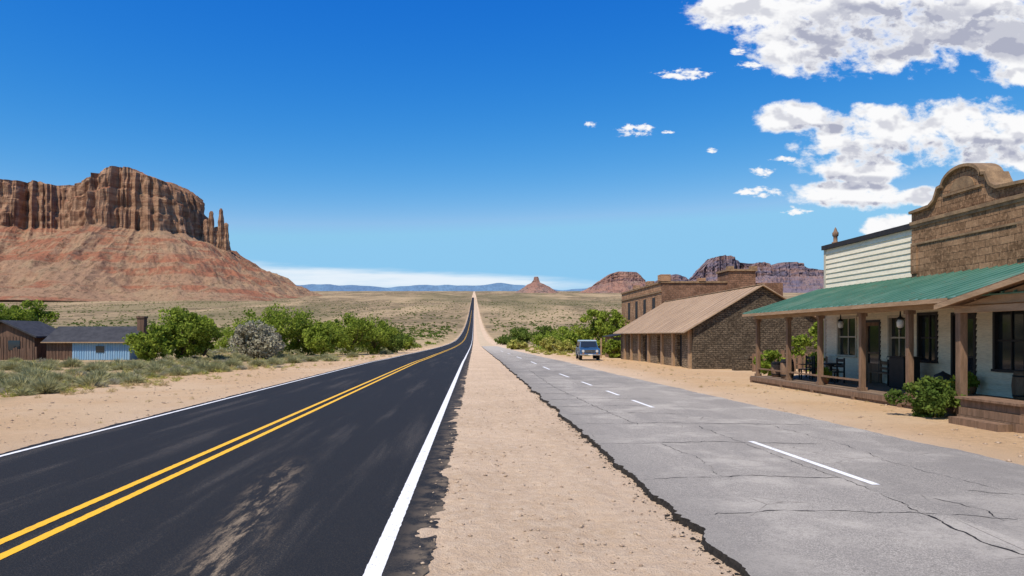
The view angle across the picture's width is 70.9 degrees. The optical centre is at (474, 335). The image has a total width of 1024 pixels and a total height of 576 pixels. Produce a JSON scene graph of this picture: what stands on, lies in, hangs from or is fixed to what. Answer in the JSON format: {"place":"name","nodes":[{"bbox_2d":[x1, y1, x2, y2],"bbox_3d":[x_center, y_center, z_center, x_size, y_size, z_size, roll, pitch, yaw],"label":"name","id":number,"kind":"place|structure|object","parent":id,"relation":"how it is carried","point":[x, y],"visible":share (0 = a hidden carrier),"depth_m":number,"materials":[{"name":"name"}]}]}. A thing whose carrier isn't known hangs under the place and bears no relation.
{"place":"outdoors","nodes":[
{"label":"outdoors","id":0,"kind":"place"},
{"bbox_2d":[0,350,396,396],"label":"desert grass","id":1,"kind":"structure","parent":0,"point":[151,377],"depth_m":38.24,"materials":[{"name":"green plant"}]},
{"bbox_2d":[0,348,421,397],"bbox_3d":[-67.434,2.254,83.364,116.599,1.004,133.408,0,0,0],"label":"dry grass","id":2,"kind":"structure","parent":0,"point":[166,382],"depth_m":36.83,"materials":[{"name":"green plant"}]},
{"bbox_2d":[160,326,575,352],"bbox_3d":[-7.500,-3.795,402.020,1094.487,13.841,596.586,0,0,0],"label":"scrub plain","id":3,"kind":"structure","parent":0,"point":[228,350],"depth_m":108.86,"materials":[{"name":"green plant"}]},
{"bbox_2d":[296,283,586,290],"bbox_3d":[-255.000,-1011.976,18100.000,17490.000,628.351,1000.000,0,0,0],"label":"distant hills","id":4,"kind":"structure","parent":0,"point":[488,287],"depth_m":17950.60,"materials":[{"name":"stone"}]},
{"bbox_2d":[475,297,493,345],"bbox_3d":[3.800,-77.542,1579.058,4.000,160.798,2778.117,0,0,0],"label":"dirt track","id":5,"kind":"structure","parent":0,"point":[482,341],"depth_m":474.60,"materials":[{"name":"beige soil"}]},
{"bbox_2d":[0,291,1023,575],"bbox_3d":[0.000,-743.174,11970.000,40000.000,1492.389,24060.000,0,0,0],"label":"desert ground","id":6,"kind":"structure","parent":0,"point":[58,409],"depth_m":31.12,"materials":[{"name":"beige sand"}]},
{"bbox_2d":[0,302,36,320],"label":"cottonwood tree","id":7,"kind":"object","parent":6,"relation":"on","point":[4,312],"visible":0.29,"depth_m":75.44,"materials":[{"name":"green plant"}]},
{"bbox_2d":[0,347,36,359],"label":"plank fence","id":8,"kind":"object","parent":6,"relation":"on","point":[20,353],"visible":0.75,"depth_m":64.60,"materials":[{"name":"brown wood"}]},
{"bbox_2d":[0,320,55,359],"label":"wooden cabin","id":9,"kind":"object","parent":6,"relation":"on","point":[27,335],"visible":0.69,"depth_m":67.32,"materials":[{"name":"wood"}]},
{"bbox_2d":[8,341,19,349],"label":"window","id":10,"kind":"structure","parent":9,"relation":"in","point":[11,344],"depth_m":67.20,"materials":[{"name":"grey glass"}]},
{"bbox_2d":[10,299,59,325],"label":"cottonwood tree","id":11,"kind":"object","parent":6,"relation":"on","point":[45,316],"visible":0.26,"depth_m":79.46,"materials":[{"name":"green plant"}]},
{"bbox_2d":[40,316,148,359],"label":"corrugated shed","id":12,"kind":"structure","parent":6,"relation":"on","point":[90,342],"depth_m":66.50,"materials":[{"name":"blue metal"}]},
{"bbox_2d":[96,346,103,351],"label":"shed window","id":13,"kind":"structure","parent":12,"relation":"in","point":[98,348],"depth_m":66.44,"materials":[{"name":"grey glass"}]},
{"bbox_2d":[122,323,182,360],"bbox_3d":[-28.275,0.591,63.081,4.918,3.488,4.943,0,0,0],"label":"green bush","id":14,"kind":"object","parent":6,"relation":"on","point":[151,345],"visible":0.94,"depth_m":62.01,"materials":[{"name":"green plant"}]},
{"bbox_2d":[0,166,321,301],"bbox_3d":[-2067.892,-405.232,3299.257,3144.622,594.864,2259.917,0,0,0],"label":"sandstone butte","id":15,"kind":"object","parent":6,"relation":"on","point":[112,233],"visible":0.94,"depth_m":2742.79,"materials":[{"name":"brown stone"}]},
{"bbox_2d":[147,306,218,358],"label":"cottonwood tree","id":16,"kind":"object","parent":6,"relation":"on","point":[181,325],"visible":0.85,"depth_m":65.37,"materials":[{"name":"green plant"}]},
{"bbox_2d":[0,349,390,395],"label":"sagebrush","id":17,"kind":"object","parent":6,"relation":"on","point":[96,375],"visible":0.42,"depth_m":43.45,"materials":[{"name":"green plant"}]},
{"bbox_2d":[187,318,220,356],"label":"green bush","id":18,"kind":"object","parent":6,"relation":"on","point":[209,342],"visible":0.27,"depth_m":67.70,"materials":[{"name":"green plant"}]},
{"bbox_2d":[214,326,234,347],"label":"green bush","id":19,"kind":"object","parent":6,"relation":"on","point":[223,341],"visible":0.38,"depth_m":119.50,"materials":[{"name":"green plant"}]},
{"bbox_2d":[0,297,473,575],"bbox_3d":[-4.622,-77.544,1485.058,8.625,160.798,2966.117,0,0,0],"label":"asphalt highway","id":20,"kind":"structure","parent":6,"relation":"on","point":[317,492],"depth_m":10.64,"materials":[{"name":"black asphalt"}]},
{"bbox_2d":[0,311,879,575],"bbox_3d":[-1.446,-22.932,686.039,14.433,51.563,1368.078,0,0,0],"label":"road markings","id":21,"kind":"object","parent":20,"relation":"on","point":[376,564],"visible":0.97,"depth_m":10.61,"materials":[{"name":"white paint"}]},
{"bbox_2d":[226,319,285,358],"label":"grey bush","id":22,"kind":"object","parent":6,"relation":"on","point":[262,344],"visible":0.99,"depth_m":69.18,"materials":[{"name":"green plant"}]},
{"bbox_2d":[225,302,309,353],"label":"cottonwood tree","id":23,"kind":"object","parent":6,"relation":"on","point":[279,322],"visible":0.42,"depth_m":82.66,"materials":[{"name":"green plant"}]},
{"bbox_2d":[284,306,336,354],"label":"cottonwood tree","id":24,"kind":"object","parent":6,"relation":"on","point":[296,343],"visible":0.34,"depth_m":87.14,"materials":[{"name":"green plant"}]},
{"bbox_2d":[6,299,621,337],"bbox_3d":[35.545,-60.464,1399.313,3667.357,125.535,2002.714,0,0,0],"label":"scrub plain","id":25,"kind":"structure","parent":6,"relation":"on","point":[421,330],"depth_m":1006.37,"materials":[{"name":"green plant"}]},
{"bbox_2d":[301,322,348,356],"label":"green bush","id":26,"kind":"object","parent":6,"relation":"on","point":[319,334],"visible":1,"depth_m":81.32,"materials":[{"name":"green plant"}]},
{"bbox_2d":[325,312,382,354],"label":"cottonwood tree","id":27,"kind":"object","parent":6,"relation":"on","point":[354,330],"visible":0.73,"depth_m":89.35,"materials":[{"name":"green plant"}]},
{"bbox_2d":[172,328,557,349],"bbox_3d":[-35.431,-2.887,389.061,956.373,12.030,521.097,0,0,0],"label":"green scrub","id":28,"kind":"object","parent":6,"relation":"on","point":[416,345],"visible":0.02,"depth_m":165.94,"materials":[{"name":"green plant"}]},
{"bbox_2d":[356,313,400,353],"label":"cottonwood tree","id":29,"kind":"object","parent":6,"relation":"on","point":[384,341],"visible":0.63,"depth_m":95.20,"materials":[{"name":"green plant"}]},
{"bbox_2d":[376,327,408,352],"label":"green bush","id":30,"kind":"object","parent":6,"relation":"on","point":[399,339],"visible":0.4,"depth_m":105.37,"materials":[{"name":"green plant"}]},
{"bbox_2d":[396,334,415,350],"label":"green bush","id":31,"kind":"object","parent":6,"relation":"on","point":[409,344],"visible":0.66,"depth_m":124.23,"materials":[{"name":"green plant"}]},
{"bbox_2d":[17,358,910,422],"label":"roadside weeds","id":32,"kind":"object","parent":6,"relation":"on","point":[819,394],"visible":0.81,"depth_m":29.74,"materials":[{"name":"green plant"}]},
{"bbox_2d":[494,336,517,344],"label":"green bush","id":33,"kind":"object","parent":6,"relation":"on","point":[504,340],"visible":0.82,"depth_m":228.97,"materials":[{"name":"green plant"}]},
{"bbox_2d":[506,338,527,349],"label":"yellow bush","id":34,"kind":"object","parent":6,"relation":"on","point":[515,344],"visible":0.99,"depth_m":139.00,"materials":[{"name":"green plant"}]},
{"bbox_2d":[507,327,533,342],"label":"green bush","id":35,"kind":"object","parent":6,"relation":"on","point":[515,333],"visible":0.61,"depth_m":258.79,"materials":[{"name":"green plant"}]},
{"bbox_2d":[515,277,558,292],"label":"distant butte","id":36,"kind":"object","parent":6,"relation":"on","point":[535,286],"visible":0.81,"depth_m":6367.64,"materials":[{"name":"brown stone"}]},
{"bbox_2d":[520,325,560,338],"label":"green bush","id":37,"kind":"object","parent":6,"relation":"on","point":[543,329],"visible":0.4,"depth_m":248.46,"materials":[{"name":"green plant"}]},
{"bbox_2d":[530,332,561,345],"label":"green bush","id":38,"kind":"object","parent":6,"relation":"on","point":[539,338],"visible":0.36,"depth_m":168.74,"materials":[{"name":"green plant"}]},
{"bbox_2d":[539,336,560,350],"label":"yellow bush","id":39,"kind":"object","parent":6,"relation":"on","point":[549,343],"visible":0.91,"depth_m":111.46,"materials":[{"name":"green plant"}]},
{"bbox_2d":[546,326,573,336],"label":"green bush","id":40,"kind":"object","parent":6,"relation":"on","point":[563,330],"visible":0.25,"depth_m":238.81,"materials":[{"name":"green plant"}]},
{"bbox_2d":[415,363,704,575],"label":"dirt median","id":41,"kind":"object","parent":6,"relation":"on","point":[479,546],"visible":0.77,"depth_m":9.02,"materials":[{"name":"beige soil"}]},
{"bbox_2d":[412,387,721,575],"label":"pebbles","id":42,"kind":"object","parent":41,"relation":"on","point":[546,552],"visible":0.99,"depth_m":8.81,"materials":[{"name":"stone"}]},
{"bbox_2d":[520,346,604,355],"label":"roadside brush","id":43,"kind":"object","parent":6,"relation":"on","point":[547,352],"visible":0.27,"depth_m":101.83,"materials":[{"name":"yellow plant"}]},
{"bbox_2d":[556,339,575,351],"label":"yellow bush","id":44,"kind":"object","parent":6,"relation":"on","point":[561,346],"visible":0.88,"depth_m":105.33,"materials":[{"name":"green plant"}]},
{"bbox_2d":[558,330,591,345],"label":"green bush","id":45,"kind":"object","parent":6,"relation":"on","point":[571,336],"visible":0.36,"depth_m":134.28,"materials":[{"name":"green plant"}]},
{"bbox_2d":[575,340,600,359],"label":"parked car","id":46,"kind":"object","parent":6,"relation":"on","point":[587,348],"visible":1,"depth_m":66.18,"materials":[{"name":"blue paint"}]},
{"bbox_2d":[571,308,618,354],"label":"cottonwood tree","id":47,"kind":"object","parent":6,"relation":"on","point":[591,329],"visible":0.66,"depth_m":89.44,"materials":[{"name":"green plant"}]},
{"bbox_2d":[594,334,620,357],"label":"wooden shed","id":48,"kind":"structure","parent":6,"relation":"on","point":[610,336],"depth_m":75.60,"materials":[{"name":"brown wood"}]},
{"bbox_2d":[595,309,629,350],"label":"cottonwood tree","id":49,"kind":"object","parent":6,"relation":"on","point":[616,316],"visible":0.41,"depth_m":83.74,"materials":[{"name":"green plant"}]},
{"bbox_2d":[604,339,620,357],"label":"green bush","id":50,"kind":"object","parent":6,"relation":"on","point":[612,349],"visible":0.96,"depth_m":74.64,"materials":[{"name":"green plant"}]},
{"bbox_2d":[580,271,645,292],"bbox_3d":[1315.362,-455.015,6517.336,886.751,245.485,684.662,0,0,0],"label":"distant mesa","id":51,"kind":"structure","parent":6,"relation":"on","point":[619,282],"depth_m":6362.47,"materials":[{"name":"brown stone"}]},
{"bbox_2d":[526,388,739,575],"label":"asphalt crumbs","id":52,"kind":"object","parent":6,"relation":"on","point":[693,530],"visible":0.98,"depth_m":8.61,"materials":[{"name":"black asphalt"}]},
{"bbox_2d":[622,283,660,325],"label":"building side wall","id":53,"kind":"structure","parent":6,"relation":"on","point":[648,290],"depth_m":81.60,"materials":[{"name":"brown brick"}]},
{"bbox_2d":[628,297,654,318],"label":"windows","id":54,"kind":"structure","parent":53,"relation":"attached to","point":[644,307],"depth_m":83.00,"materials":[{"name":"glass"}]},
{"bbox_2d":[621,291,661,300],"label":"string course","id":55,"kind":"object","parent":53,"relation":"attached to","point":[642,295],"visible":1,"depth_m":80.59,"materials":[{"name":"stone"}]},
{"bbox_2d":[613,284,823,368],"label":"stone barn","id":56,"kind":"structure","parent":6,"relation":"on","point":[715,330],"depth_m":47.50,"materials":[{"name":"stone"}]},
{"bbox_2d":[645,335,681,366],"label":"doors","id":57,"kind":"structure","parent":56,"relation":"in","point":[645,335],"depth_m":51.38,"materials":[{"name":"paint"}]},
{"bbox_2d":[661,283,782,303],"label":"body front","id":58,"kind":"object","parent":6,"relation":"on","point":[671,291],"visible":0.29,"depth_m":72.10,"materials":[{"name":"red brick"}]},
{"bbox_2d":[621,281,727,293],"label":"parapet caps","id":59,"kind":"object","parent":58,"relation":"on","point":[656,283],"visible":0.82,"depth_m":71.98,"materials":[{"name":"stone"}]},
{"bbox_2d":[633,274,705,288],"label":"stepped piers","id":60,"kind":"structure","parent":59,"relation":"on","point":[664,277],"depth_m":71.95,"materials":[{"name":"red brick"}]},
{"bbox_2d":[717,271,755,289],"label":"tower","id":61,"kind":"structure","parent":6,"relation":"on","point":[736,279],"depth_m":71.70,"materials":[{"name":"red brick"}]},
{"bbox_2d":[716,266,757,273],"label":"tower cap","id":62,"kind":"object","parent":61,"relation":"on","point":[731,268],"visible":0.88,"depth_m":71.60,"materials":[{"name":"brown brick"}]},
{"bbox_2d":[752,349,784,375],"bbox_3d":[15.419,1.497,37.474,1.745,1.606,1.413,0,0,-14],"label":"green bush","id":63,"kind":"object","parent":6,"relation":"on","point":[770,356],"visible":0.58,"depth_m":37.27,"materials":[{"name":"green plant"}]},
{"bbox_2d":[750,350,816,371],"bbox_3d":[19.450,1.550,43.950,5.100,1.300,0.100,0,0,0],"label":"picket fence","id":64,"kind":"object","parent":6,"relation":"on","point":[782,356],"visible":0.27,"depth_m":43.90,"materials":[{"name":"brown wood"}]},
{"bbox_2d":[791,321,823,370],"bbox_3d":[18.645,0.683,38.460,2.698,3.234,3.048,0,0,-44],"label":"green bush","id":65,"kind":"object","parent":6,"relation":"on","point":[802,341],"visible":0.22,"depth_m":38.74,"materials":[{"name":"green plant"}]},
{"bbox_2d":[742,163,1023,432],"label":"general store","id":66,"kind":"structure","parent":6,"relation":"on","point":[943,271],"depth_m":24.44,"materials":[{"name":"beige paint"}]},
{"bbox_2d":[771,361,780,376],"bbox_3d":[14.000,1.548,33.200,0.520,0.700,0.520,0,0,0],"label":"wooden barrel","id":67,"kind":"object","parent":66,"relation":"on","point":[775,365],"visible":0.68,"depth_m":33.01,"materials":[{"name":"brown wood"}]},
{"bbox_2d":[780,359,793,378],"bbox_3d":[13.900,1.473,31.900,0.600,0.850,0.600,0,0,0],"label":"wooden barrel","id":68,"kind":"object","parent":66,"relation":"on","point":[783,367],"visible":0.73,"depth_m":31.71,"materials":[{"name":"brown wood"}]},
{"bbox_2d":[799,356,812,379],"bbox_3d":[14.400,1.398,31.200,0.480,1.000,0.520,0,0,13],"label":"porch chair","id":69,"kind":"object","parent":66,"relation":"on","point":[810,364],"visible":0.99,"depth_m":31.00,"materials":[{"name":"black wood"}]},
{"bbox_2d":[805,355,816,377],"bbox_3d":[15.500,1.398,32.800,0.480,1.000,0.520,0,0,-25],"label":"porch chair","id":70,"kind":"object","parent":66,"relation":"on","point":[807,362],"visible":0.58,"depth_m":32.78,"materials":[{"name":"black wood"}]},
{"bbox_2d":[807,351,824,376],"bbox_3d":[15.898,1.307,33.314,0.907,1.182,0.886,0,0,26],"label":"potted plant","id":71,"kind":"object","parent":66,"relation":"on","point":[814,354],"visible":0.22,"depth_m":33.13,"materials":[{"name":"green plant"}]},
{"bbox_2d":[816,367,831,383],"bbox_3d":[13.795,1.543,28.309,0.633,0.709,0.603,0,0,0],"label":"potted plant","id":72,"kind":"object","parent":66,"relation":"on","point":[826,370],"visible":0.53,"depth_m":28.14,"materials":[{"name":"green plant"}]},
{"bbox_2d":[825,356,838,379],"bbox_3d":[15.400,1.398,30.900,0.480,1.000,0.520,0,0,21],"label":"porch chair","id":73,"kind":"object","parent":66,"relation":"on","point":[826,359],"visible":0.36,"depth_m":30.75,"materials":[{"name":"brown wood"}]},
{"bbox_2d":[823,363,842,381],"bbox_3d":[14.900,1.523,30.000,1.040,0.750,1.040,0,0,0],"label":"porch table","id":74,"kind":"object","parent":66,"relation":"on","point":[831,364],"visible":0.49,"depth_m":29.71,"materials":[{"name":"black metal"}]},
{"bbox_2d":[826,358,844,382],"bbox_3d":[14.600,1.398,29.000,0.480,1.000,0.520,0,0,-10],"label":"porch chair","id":75,"kind":"object","parent":66,"relation":"on","point":[837,365],"visible":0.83,"depth_m":28.87,"materials":[{"name":"black wood"}]},
{"bbox_2d":[838,315,843,329],"bbox_3d":[14.900,-0.568,29.200,0.240,0.635,0.240,0,0,0],"label":"hanging lantern","id":76,"kind":"object","parent":66,"relation":"hanging from","point":[840,324],"visible":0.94,"depth_m":29.14,"materials":[{"name":"white glass"}]},
{"bbox_2d":[866,322,878,381],"bbox_3d":[16.540,0.675,29.750,0.040,2.450,1.100,0,0,0],"label":"door","id":77,"kind":"structure","parent":66,"relation":"in","point":[869,366],"depth_m":29.87,"materials":[{"name":"brown wood"}]},
{"bbox_2d":[867,361,886,382],"bbox_3d":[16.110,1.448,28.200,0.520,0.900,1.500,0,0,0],"label":"chair","id":78,"kind":"object","parent":66,"relation":"on","point":[880,372],"visible":0.48,"depth_m":28.82,"materials":[{"name":"brown wood"}]},
{"bbox_2d":[896,311,903,329],"bbox_3d":[14.000,-0.517,23.600,0.240,0.635,0.240,0,0,0],"label":"hanging lantern","id":79,"kind":"object","parent":66,"relation":"hanging from","point":[900,324],"visible":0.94,"depth_m":23.54,"materials":[{"name":"white glass"}]},
{"bbox_2d":[947,375,969,394],"bbox_3d":[13.751,1.483,20.404,0.629,0.831,0.688,0,0,27],"label":"potted plant","id":80,"kind":"object","parent":66,"relation":"on","point":[952,383],"visible":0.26,"depth_m":20.35,"materials":[{"name":"green plant"}]},
{"bbox_2d":[955,315,972,375],"bbox_3d":[16.540,0.600,24.175,0.040,2.600,1.050,0,0,0],"label":"door","id":81,"kind":"structure","parent":66,"relation":"in","point":[969,316],"depth_m":24.65,"materials":[{"name":"paint"}]},
{"bbox_2d":[968,371,979,393],"bbox_3d":[16.084,1.525,23.344,0.584,0.747,0.614,0,0,43],"label":"potted plant","id":82,"kind":"object","parent":66,"relation":"on","point":[974,382],"visible":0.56,"depth_m":23.21,"materials":[{"name":"green plant"}]},
{"bbox_2d":[1011,371,1023,400],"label":"wooden barrel","id":83,"kind":"object","parent":66,"relation":"on","point":[1017,385],"visible":0.98,"depth_m":20.80,"materials":[{"name":"brown wood"}]},
{"bbox_2d":[883,375,965,416],"bbox_3d":[12.219,1.681,19.406,1.771,1.239,1.603,0,0,0],"label":"bush","id":84,"kind":"object","parent":6,"relation":"on","point":[933,398],"visible":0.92,"depth_m":19.30,"materials":[{"name":"green plant"}]},
{"bbox_2d":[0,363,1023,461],"bbox_3d":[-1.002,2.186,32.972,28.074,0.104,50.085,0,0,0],"label":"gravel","id":85,"kind":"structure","parent":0,"point":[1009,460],"depth_m":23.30,"materials":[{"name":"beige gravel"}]},
{"bbox_2d":[0,0,1023,289],"label":"sky","id":86,"kind":"structure","parent":0,"point":[565,144],"materials":[{"name":"blue"}]},
{"bbox_2d":[654,274,689,282],"bbox_3d":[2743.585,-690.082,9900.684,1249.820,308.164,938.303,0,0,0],"label":"distant mountain range","id":87,"kind":"structure","parent":0,"point":[675,277],"depth_m":9741.97,"materials":[{"name":"stone"}]},
{"bbox_2d":[732,355,751,370],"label":"wall","id":88,"kind":"structure","parent":0,"point":[741,364],"depth_m":45.20,"materials":[{"name":"stone"}]},
{"bbox_2d":[482,346,1023,575],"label":"old asphalt road","id":89,"kind":"structure","parent":0,"point":[783,538],"depth_m":10.38,"materials":[{"name":"grey asphalt"}]},
{"bbox_2d":[504,362,1023,554],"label":"road cracks","id":90,"kind":"object","parent":89,"relation":"on","point":[822,477],"visible":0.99,"depth_m":9.82,"materials":[{"name":"black asphalt"}]},
{"bbox_2d":[689,255,823,292],"bbox_3d":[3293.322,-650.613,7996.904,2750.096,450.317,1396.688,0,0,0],"label":"distant mountain range","id":91,"kind":"structure","parent":0,"point":[794,277],"depth_m":7693.88,"materials":[{"name":"brown stone"}]},
{"bbox_2d":[887,359,888,385],"bbox_3d":[15.900,1.398,27.000,0.480,1.000,0.520,0,0,-2],"label":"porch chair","id":92,"kind":"object","parent":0,"point":[887,372],"visible":0.21,"depth_m":27.19,"materials":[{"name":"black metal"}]},
{"bbox_2d":[887,356,921,388],"bbox_3d":[15.600,1.323,26.050,0.680,1.150,1.000,0,0,0],"label":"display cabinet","id":93,"kind":"object","parent":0,"point":[897,371],"visible":0.73,"depth_m":25.84,"materials":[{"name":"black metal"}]},
{"bbox_2d":[933,371,951,387],"bbox_3d":[13.900,1.473,21.300,0.560,0.850,0.560,0,0,0],"label":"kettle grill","id":94,"kind":"object","parent":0,"point":[944,375],"visible":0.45,"depth_m":21.14,"materials":[{"name":"black metal"}]}
]}

